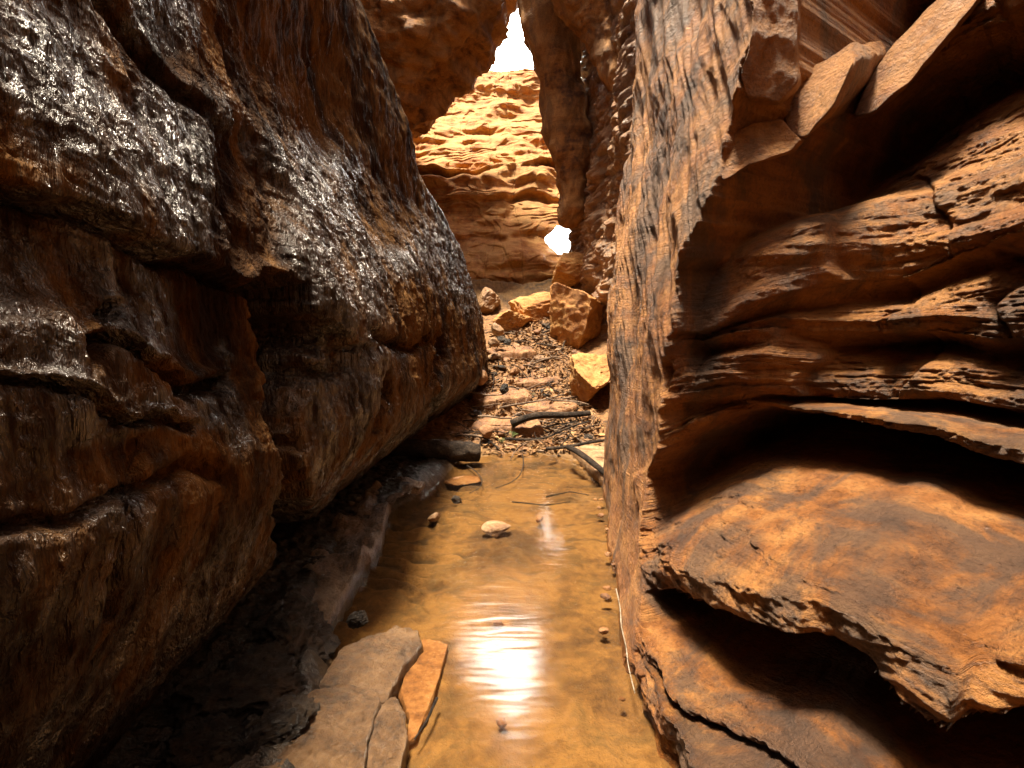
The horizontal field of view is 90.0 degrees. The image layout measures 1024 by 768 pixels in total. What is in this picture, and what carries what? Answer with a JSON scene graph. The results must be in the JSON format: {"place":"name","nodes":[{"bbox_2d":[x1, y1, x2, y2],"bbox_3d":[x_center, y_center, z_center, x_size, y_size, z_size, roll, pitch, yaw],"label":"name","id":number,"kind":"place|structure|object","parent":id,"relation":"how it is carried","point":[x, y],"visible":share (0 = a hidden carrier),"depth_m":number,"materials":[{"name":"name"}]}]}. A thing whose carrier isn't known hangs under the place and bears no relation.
{"place":"outdoors","nodes":[
{"label":"outdoors","id":0,"kind":"place"},
{"bbox_2d":[0,0,487,767],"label":"canyon wall","id":1,"kind":"structure","parent":0,"point":[240,314],"depth_m":1.49,"materials":[{"name":"stone"}]},
{"bbox_2d":[94,278,671,767],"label":"ground","id":2,"kind":"structure","parent":0,"point":[544,674],"depth_m":2.73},
{"bbox_2d":[168,638,307,727],"bbox_3d":[-1.032,1.179,1.931,0.462,0.211,0.450,-3,6,-32],"label":"dark boulder","id":3,"kind":"object","parent":2,"relation":"on","point":[246,684],"visible":0.77,"depth_m":1.86,"materials":[{"name":"black stone"}]},
{"bbox_2d":[254,599,340,664],"bbox_3d":[-0.948,1.128,2.299,0.367,0.237,0.508,0,5,0],"label":"dark boulder","id":4,"kind":"object","parent":2,"relation":"on","point":[298,627],"visible":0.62,"depth_m":2.23,"materials":[{"name":"brown stone"}]},
{"bbox_2d":[260,683,380,767],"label":"flat rock","id":5,"kind":"object","parent":2,"relation":"on","point":[337,732],"visible":0.87,"depth_m":1.71,"materials":[{"name":"beige stone"}]},
{"bbox_2d":[303,476,424,633],"bbox_3d":[-1.020,1.059,3.646,0.499,0.304,2.626,0,5,0],"label":"bank ledge","id":6,"kind":"object","parent":2,"relation":"on","point":[342,571],"visible":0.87,"depth_m":3.16,"materials":[{"name":"brown stone"}]},
{"bbox_2d":[319,625,423,706],"bbox_3d":[-0.584,1.231,2.199,0.325,0.190,0.512,1,5,11],"label":"flat rock","id":7,"kind":"object","parent":2,"relation":"on","point":[381,664],"visible":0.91,"depth_m":2.14,"materials":[{"name":"beige stone"}]},
{"bbox_2d":[366,697,408,767],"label":"flat rock","id":8,"kind":"object","parent":2,"relation":"on","point":[388,747],"visible":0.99,"depth_m":1.75,"materials":[{"name":"beige stone"}]},
{"bbox_2d":[398,639,448,750],"bbox_3d":[-0.377,1.256,2.121,0.168,0.061,0.627,0,5,0],"label":"flat rock","id":9,"kind":"object","parent":2,"relation":"on","point":[418,692],"visible":0.94,"depth_m":2.09,"materials":[{"name":"orange stone"}]},
{"bbox_2d":[427,512,440,521],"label":"stream stone","id":10,"kind":"object","parent":2,"relation":"on","point":[435,517],"visible":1,"depth_m":3.95,"materials":[{"name":"brown stone"}]},
{"bbox_2d":[389,439,480,461],"bbox_3d":[-0.906,0.729,5.547,1.154,0.284,0.256,-1,5,-9],"label":"fallen log","id":11,"kind":"object","parent":2,"relation":"on","point":[457,451],"visible":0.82,"depth_m":5.49,"materials":[{"name":"brown wood"}]},
{"bbox_2d":[451,495,461,503],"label":"stream stone","id":12,"kind":"object","parent":2,"relation":"on","point":[455,499],"visible":1,"depth_m":4.38,"materials":[{"name":"grey stone"}]},
{"bbox_2d":[449,421,468,428],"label":"stick","id":13,"kind":"object","parent":2,"relation":"on","point":[457,423],"visible":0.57,"depth_m":6.82,"materials":[{"name":"brown wood"}]},
{"bbox_2d":[444,475,480,485],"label":"stream stone","id":14,"kind":"object","parent":2,"relation":"on","point":[460,480],"visible":0.99,"depth_m":5.02,"materials":[{"name":"orange stone"}]},
{"bbox_2d":[468,411,481,417],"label":"slope stone","id":15,"kind":"object","parent":2,"relation":"on","point":[477,413],"visible":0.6,"depth_m":7.23,"materials":[{"name":"brown stone"}]},
{"bbox_2d":[448,432,501,451],"bbox_3d":[-0.430,0.711,6.305,0.756,0.203,0.123,2,6,24],"label":"stick","id":16,"kind":"object","parent":2,"relation":"on","point":[497,447],"visible":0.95,"depth_m":6.25,"materials":[{"name":"brown wood"}]},
{"bbox_2d":[479,425,492,438],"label":"slope rock","id":17,"kind":"object","parent":2,"relation":"on","point":[486,431],"visible":1,"depth_m":6.23,"materials":[{"name":"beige stone"}]},
{"bbox_2d":[478,287,500,313],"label":"boulder","id":18,"kind":"object","parent":2,"relation":"on","point":[489,300],"visible":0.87,"depth_m":10.87,"materials":[{"name":"stone"}]},
{"bbox_2d":[488,353,500,359],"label":"slope stone","id":19,"kind":"object","parent":2,"relation":"on","point":[493,356],"visible":0.87,"depth_m":9.07,"materials":[{"name":"beige stone"}]},
{"bbox_2d":[481,520,510,537],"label":"stream stone","id":20,"kind":"object","parent":2,"relation":"on","point":[494,528],"visible":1,"depth_m":3.70,"materials":[{"name":"beige stone"}]},
{"bbox_2d":[491,616,503,627],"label":"stream stone","id":21,"kind":"object","parent":2,"relation":"on","point":[497,622],"visible":1,"depth_m":2.55,"materials":[{"name":"beige stone"}]},
{"bbox_2d":[494,429,505,436],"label":"slope stone","id":22,"kind":"object","parent":2,"relation":"on","point":[500,434],"visible":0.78,"depth_m":6.55,"materials":[{"name":"brown stone"}]},
{"bbox_2d":[493,365,506,369],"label":"slope stone","id":23,"kind":"object","parent":2,"relation":"on","point":[500,367],"visible":0.92,"depth_m":8.72,"materials":[{"name":"stone"}]},
{"bbox_2d":[496,336,504,341],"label":"slope stone","id":24,"kind":"object","parent":2,"relation":"on","point":[499,338],"visible":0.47,"depth_m":9.76,"materials":[{"name":"grey stone"}]},
{"bbox_2d":[471,388,531,412],"bbox_3d":[-0.159,0.305,7.840,0.924,0.459,0.516,0,5,0],"label":"rock step","id":25,"kind":"object","parent":2,"relation":"on","point":[512,395],"visible":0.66,"depth_m":7.64,"materials":[{"name":"beige stone"}]},
{"bbox_2d":[477,370,487,384],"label":"slope rock","id":26,"kind":"object","parent":25,"relation":"on","point":[483,379],"visible":0.45,"depth_m":7.65,"materials":[{"name":"orange stone"}]},
{"bbox_2d":[500,383,508,393],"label":"slope rock","id":27,"kind":"object","parent":25,"relation":"on","point":[504,388],"visible":1,"depth_m":7.40,"materials":[{"name":"grey stone"}]},
{"bbox_2d":[496,716,506,727],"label":"stream stone","id":28,"kind":"object","parent":2,"relation":"on","point":[501,722],"visible":1,"depth_m":1.90,"materials":[{"name":"stone"}]},
{"bbox_2d":[469,416,543,437],"bbox_3d":[-0.073,0.658,6.856,1.005,0.419,0.407,0,5,0],"label":"rock step","id":29,"kind":"object","parent":2,"relation":"on","point":[530,427],"visible":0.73,"depth_m":6.72,"materials":[{"name":"beige stone"}]},
{"bbox_2d":[493,310,530,333],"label":"boulder","id":30,"kind":"object","parent":2,"relation":"on","point":[508,320],"visible":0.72,"depth_m":10.05,"materials":[{"name":"stone"}]},
{"bbox_2d":[487,344,536,361],"bbox_3d":[-0.009,-0.509,9.394,0.856,0.458,0.641,3,6,30],"label":"rock step","id":31,"kind":"object","parent":2,"relation":"on","point":[517,352],"visible":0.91,"depth_m":9.25,"materials":[{"name":"beige stone"}]},
{"bbox_2d":[491,322,503,335],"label":"slope rock","id":32,"kind":"object","parent":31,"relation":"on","point":[497,329],"visible":1,"depth_m":9.17,"materials":[{"name":"stone"}]},
{"bbox_2d":[509,367,519,374],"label":"slope stone","id":33,"kind":"object","parent":2,"relation":"on","point":[515,371],"visible":0.98,"depth_m":8.60,"materials":[{"name":"orange stone"}]},
{"bbox_2d":[512,326,522,330],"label":"slope stone","id":34,"kind":"object","parent":2,"relation":"on","point":[515,329],"visible":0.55,"depth_m":10.15,"materials":[{"name":"brown stone"}]},
{"bbox_2d":[450,316,604,457],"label":"leaf litter","id":35,"kind":"object","parent":2,"relation":"on","point":[537,443],"visible":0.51,"depth_m":7.47,"materials":[{"name":"brown plant"}]},
{"bbox_2d":[457,431,479,433],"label":"stick","id":36,"kind":"object","parent":35,"relation":"on","point":[469,432],"visible":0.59,"depth_m":6.54,"materials":[{"name":"brown wood"}]},
{"bbox_2d":[455,434,505,446],"bbox_3d":[-0.354,0.703,6.320,0.727,0.157,0.034,1,6,12],"label":"stick","id":37,"kind":"object","parent":35,"relation":"on","point":[472,435],"visible":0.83,"depth_m":6.34,"materials":[{"name":"brown wood"}]},
{"bbox_2d":[462,403,508,407],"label":"stick","id":38,"kind":"object","parent":35,"relation":"on","point":[482,406],"visible":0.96,"depth_m":7.57,"materials":[{"name":"brown wood"}]},
{"bbox_2d":[469,391,503,395],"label":"branch","id":39,"kind":"object","parent":35,"relation":"on","point":[485,394],"visible":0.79,"depth_m":7.43,"materials":[{"name":"brown wood"}]},
{"bbox_2d":[488,337,499,346],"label":"slope rock","id":40,"kind":"object","parent":35,"relation":"on","point":[493,342],"visible":1,"depth_m":8.89,"materials":[{"name":"stone"}]},
{"bbox_2d":[478,415,511,418],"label":"branch","id":41,"kind":"object","parent":35,"relation":"on","point":[482,416],"visible":1,"depth_m":6.67,"materials":[{"name":"brown wood"}]},
{"bbox_2d":[505,421,588,440],"bbox_3d":[0.459,0.585,6.290,1.082,0.207,0.212,-1,5,-10],"label":"branch","id":42,"kind":"object","parent":35,"relation":"on","point":[529,439],"visible":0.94,"depth_m":6.27,"materials":[{"name":"brown plant"}]},
{"bbox_2d":[510,410,590,427],"bbox_3d":[0.514,0.457,6.701,1.103,0.205,0.149,-1,6,-12],"label":"branch","id":43,"kind":"object","parent":35,"relation":"on","point":[516,421],"visible":1,"depth_m":6.64,"materials":[{"name":"brown plant"}]},
{"bbox_2d":[541,422,592,426],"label":"stick","id":44,"kind":"object","parent":35,"relation":"on","point":[562,424],"visible":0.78,"depth_m":6.70,"materials":[{"name":"brown wood"}]},
{"bbox_2d":[495,372,562,389],"bbox_3d":[0.261,0.029,8.585,1.177,0.448,0.523,0,5,0],"label":"rock step","id":45,"kind":"object","parent":2,"relation":"on","point":[529,382],"visible":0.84,"depth_m":8.39,"materials":[{"name":"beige stone"}]},
{"bbox_2d":[508,382,549,389],"bbox_3d":[0.278,0.040,8.208,0.797,0.125,0.067,0,5,1],"label":"stick","id":46,"kind":"object","parent":2,"relation":"on","point":[532,386],"visible":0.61,"depth_m":8.21,"materials":[{"name":"brown wood"}]},
{"bbox_2d":[508,291,550,321],"bbox_3d":[0.538,-1.561,10.824,1.259,0.825,0.986,-3,6,-27],"label":"boulder","id":47,"kind":"object","parent":2,"relation":"on","point":[535,307],"visible":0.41,"depth_m":10.38,"materials":[{"name":"stone"}]},
{"bbox_2d":[510,439,548,460],"bbox_3d":[0.200,0.759,6.068,0.676,0.182,0.061,-5,8,-45],"label":"stick","id":48,"kind":"object","parent":2,"relation":"on","point":[523,443],"visible":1,"depth_m":6.02,"materials":[{"name":"wood"}]},
{"bbox_2d":[499,394,562,408],"bbox_3d":[0.269,0.241,7.090,0.897,0.204,0.148,0,5,0],"label":"branch","id":49,"kind":"object","parent":2,"relation":"on","point":[521,403],"visible":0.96,"depth_m":7.05,"materials":[{"name":"brown wood"}]},
{"bbox_2d":[546,392,588,404],"bbox_3d":[0.746,0.191,6.947,0.600,0.166,0.065,2,6,23],"label":"branch","id":50,"kind":"object","parent":49,"relation":"on","point":[573,401],"visible":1,"depth_m":6.96,"materials":[{"name":"brown wood"}]},
{"bbox_2d":[533,329,540,334],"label":"slope stone","id":51,"kind":"object","parent":2,"relation":"on","point":[536,331],"visible":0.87,"depth_m":9.75,"materials":[{"name":"orange stone"}]},
{"bbox_2d":[536,515,543,522],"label":"stream stone","id":52,"kind":"object","parent":2,"relation":"on","point":[539,518],"visible":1,"depth_m":3.98,"materials":[{"name":"stone"}]},
{"bbox_2d":[534,355,546,360],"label":"slope stone","id":53,"kind":"object","parent":2,"relation":"on","point":[539,357],"visible":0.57,"depth_m":9.18,"materials":[{"name":"beige stone"}]},
{"bbox_2d":[532,356,565,364],"bbox_3d":[0.659,-0.388,8.966,0.757,0.203,0.062,0,5,3],"label":"stick","id":54,"kind":"object","parent":2,"relation":"on","point":[545,359],"visible":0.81,"depth_m":8.97,"materials":[{"name":"brown wood"}]},
{"bbox_2d":[522,398,577,423],"bbox_3d":[0.548,0.451,7.324,0.727,0.445,0.511,-3,6,-27],"label":"rock step","id":55,"kind":"object","parent":2,"relation":"on","point":[541,406],"visible":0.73,"depth_m":7.23,"materials":[{"name":"beige stone"}]},
{"bbox_2d":[541,424,572,430],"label":"stick","id":56,"kind":"object","parent":2,"relation":"on","point":[558,428],"visible":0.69,"depth_m":6.61,"materials":[{"name":"brown wood"}]},
{"bbox_2d":[543,421,582,428],"bbox_3d":[0.650,0.554,6.782,0.579,0.138,0.097,2,6,18],"label":"stick","id":57,"kind":"object","parent":2,"relation":"on","point":[551,425],"visible":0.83,"depth_m":6.76,"materials":[{"name":"brown wood"}]},
{"bbox_2d":[551,251,584,286],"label":"boulder","id":58,"kind":"object","parent":2,"relation":"on","point":[566,271],"visible":0.63,"depth_m":11.16,"materials":[{"name":"stone"}]},
{"bbox_2d":[556,431,582,441],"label":"stick","id":59,"kind":"object","parent":2,"relation":"on","point":[576,438],"visible":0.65,"depth_m":6.34,"materials":[{"name":"brown wood"}]},
{"bbox_2d":[549,282,604,348],"bbox_3d":[1.277,-1.106,9.588,1.180,1.538,0.996,5,8,44],"label":"boulder","id":60,"kind":"object","parent":2,"relation":"on","point":[576,318],"visible":0.77,"depth_m":9.19,"materials":[{"name":"stone"}]},
{"bbox_2d":[560,419,594,445],"bbox_3d":[0.822,0.589,6.493,0.122,0.277,0.780,5,7,44],"label":"stick","id":61,"kind":"object","parent":2,"relation":"on","point":[570,433],"visible":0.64,"depth_m":6.34,"materials":[{"name":"brown wood"}]},
{"bbox_2d":[559,396,605,407],"bbox_3d":[1.010,0.243,7.387,0.758,0.150,0.162,3,6,26],"label":"stick","id":62,"kind":"object","parent":2,"relation":"on","point":[577,396],"visible":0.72,"depth_m":7.46,"materials":[{"name":"brown wood"}]},
{"bbox_2d":[570,442,604,486],"bbox_3d":[0.899,0.829,5.731,0.553,0.149,1.712,1,5,10],"label":"wedge slab","id":63,"kind":"object","parent":2,"relation":"on","point":[594,452],"depth_m":5.62,"materials":[{"name":"stone"}]},
{"bbox_2d":[546,439,604,450],"bbox_3d":[0.720,0.660,5.590,0.714,0.176,0.042,2,6,16],"label":"branch","id":64,"kind":"object","parent":63,"relation":"on","point":[573,445],"visible":0.8,"depth_m":5.58,"materials":[{"name":"brown plant"}]},
{"bbox_2d":[566,445,603,475],"bbox_3d":[0.752,0.765,5.142,0.066,0.191,0.684,-3,6,-27],"label":"branch","id":65,"kind":"object","parent":63,"relation":"on","point":[588,459],"visible":0.88,"depth_m":5.12,"materials":[{"name":"grey plant"}]},
{"bbox_2d":[584,433,593,438],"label":"slope stone","id":66,"kind":"object","parent":2,"relation":"on","point":[588,435],"visible":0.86,"depth_m":6.31,"materials":[{"name":"grey stone"}]},
{"bbox_2d":[569,353,609,402],"bbox_3d":[1.211,-0.095,7.526,0.725,0.738,1.103,0,5,0],"label":"boulder","id":67,"kind":"object","parent":2,"relation":"on","point":[589,378],"visible":0.88,"depth_m":7.26,"materials":[{"name":"stone"}]},
{"bbox_2d":[360,0,517,137],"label":"overhanging rock","id":68,"kind":"object","parent":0,"point":[438,57],"visible":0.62,"depth_m":10.97,"materials":[{"name":"stone"}]},
{"bbox_2d":[413,68,561,284],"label":"canyon wall","id":69,"kind":"structure","parent":0,"point":[486,167],"depth_m":14.54,"materials":[{"name":"stone"}]},
{"bbox_2d":[491,9,570,254],"label":"sky","id":70,"kind":"structure","parent":0,"point":[513,54],"materials":[{"name":"white"}]},
{"bbox_2d":[517,0,592,228],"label":"rock fin","id":71,"kind":"object","parent":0,"point":[551,42],"visible":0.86,"depth_m":11.08,"materials":[{"name":"stone"}]},
{"bbox_2d":[551,0,617,91],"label":"overhanging rock","id":72,"kind":"object","parent":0,"point":[589,23],"visible":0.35,"depth_m":9.25,"materials":[{"name":"stone"}]},
{"bbox_2d":[568,0,636,340],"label":"banded canyon wall","id":73,"kind":"structure","parent":0,"point":[591,237],"depth_m":9.50,"materials":[{"name":"stone"}]},
{"bbox_2d":[603,0,1023,767],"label":"canyon wall","id":74,"kind":"structure","parent":0,"point":[813,482],"depth_m":2.21,"materials":[{"name":"stone"}]},
{"bbox_2d":[616,588,634,692],"bbox_3d":[0.514,1.147,2.365,0.017,0.036,0.767,1,5,7],"label":"pale root","id":75,"kind":"object","parent":74,"relation":"attached to","point":[624,639],"visible":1,"depth_m":2.32,"materials":[{"name":"beige wood"}]},
{"bbox_2d":[722,119,804,178],"bbox_3d":[1.173,-1.102,2.371,0.367,0.451,0.712,3,6,25],"label":"rock block","id":76,"kind":"object","parent":74,"relation":"on","point":[757,143],"visible":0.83,"depth_m":2.15,"materials":[{"name":"stone"}]},
{"bbox_2d":[741,0,800,104],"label":"rock block","id":77,"kind":"object","parent":74,"relation":"on","point":[770,74],"visible":0.88,"depth_m":2.06,"materials":[{"name":"stone"}]},
{"bbox_2d":[784,41,885,137],"bbox_3d":[1.566,-1.452,2.546,0.438,0.744,1.147,4,7,37],"label":"rock block","id":78,"kind":"object","parent":74,"relation":"on","point":[830,89],"visible":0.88,"depth_m":2.21,"materials":[{"name":"stone"}]},
{"bbox_2d":[854,0,979,118],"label":"rock block","id":79,"kind":"object","parent":74,"relation":"on","point":[921,43],"visible":0.97,"depth_m":2.34,"materials":[{"name":"stone"}]},
{"label":"stream water","id":80,"kind":"structure","parent":0,"visible":0},
{"bbox_2d":[242,692,319,753],"bbox_3d":[-0.777,1.184,1.749,0.195,0.195,0.258,1,5,8],"label":"dark boulder","id":81,"kind":"object","parent":80,"relation":"on","point":[286,717],"visible":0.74,"depth_m":1.69,"materials":[{"name":"black stone"}]},
{"bbox_2d":[346,610,368,628],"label":"dark boulder","id":82,"kind":"object","parent":80,"relation":"on","point":[357,619],"visible":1,"depth_m":2.40,"materials":[{"name":"grey stone"}]},
{"bbox_2d":[414,697,437,739],"bbox_3d":[-0.311,1.225,1.880,0.016,0.012,0.208,1,6,12],"label":"twig","id":83,"kind":"object","parent":80,"relation":"on","point":[430,713],"visible":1,"depth_m":1.88,"materials":[{"name":"brown wood"}]},
{"bbox_2d":[465,464,481,492],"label":"twig","id":84,"kind":"object","parent":80,"relation":"on","point":[478,474],"visible":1,"depth_m":5.10,"materials":[{"name":"brown wood"}]},
{"bbox_2d":[496,452,523,487],"bbox_3d":[0.054,0.891,5.417,0.153,0.012,1.482,1,5,11],"label":"twig","id":85,"kind":"object","parent":80,"relation":"on","point":[519,474],"visible":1,"depth_m":5.14,"materials":[{"name":"brown wood"}]},
{"bbox_2d":[512,501,569,504],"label":"twig","id":86,"kind":"object","parent":80,"relation":"on","point":[537,504],"visible":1,"depth_m":4.28,"materials":[{"name":"brown wood"}]},
{"bbox_2d":[546,491,587,496],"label":"twig","id":87,"kind":"object","parent":80,"relation":"on","point":[565,492],"visible":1,"depth_m":4.54,"materials":[{"name":"brown wood"}]},
{"bbox_2d":[599,627,608,634],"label":"pebble","id":88,"kind":"object","parent":80,"relation":"on","point":[603,630],"visible":1,"depth_m":2.43,"materials":[{"name":"orange stone"}]},
{"bbox_2d":[600,593,610,599],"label":"pebble","id":89,"kind":"object","parent":80,"relation":"on","point":[605,596],"visible":1,"depth_m":2.75,"materials":[{"name":"orange stone"}]},
{"bbox_2d":[603,585,610,590],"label":"pebble","id":90,"kind":"object","parent":80,"relation":"on","point":[607,588],"visible":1,"depth_m":2.85,"materials":[{"name":"orange stone"}]},
{"bbox_2d":[604,552,611,556],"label":"pebble","id":91,"kind":"object","parent":80,"relation":"on","point":[607,554],"visible":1,"depth_m":3.28,"materials":[{"name":"orange stone"}]}
]}

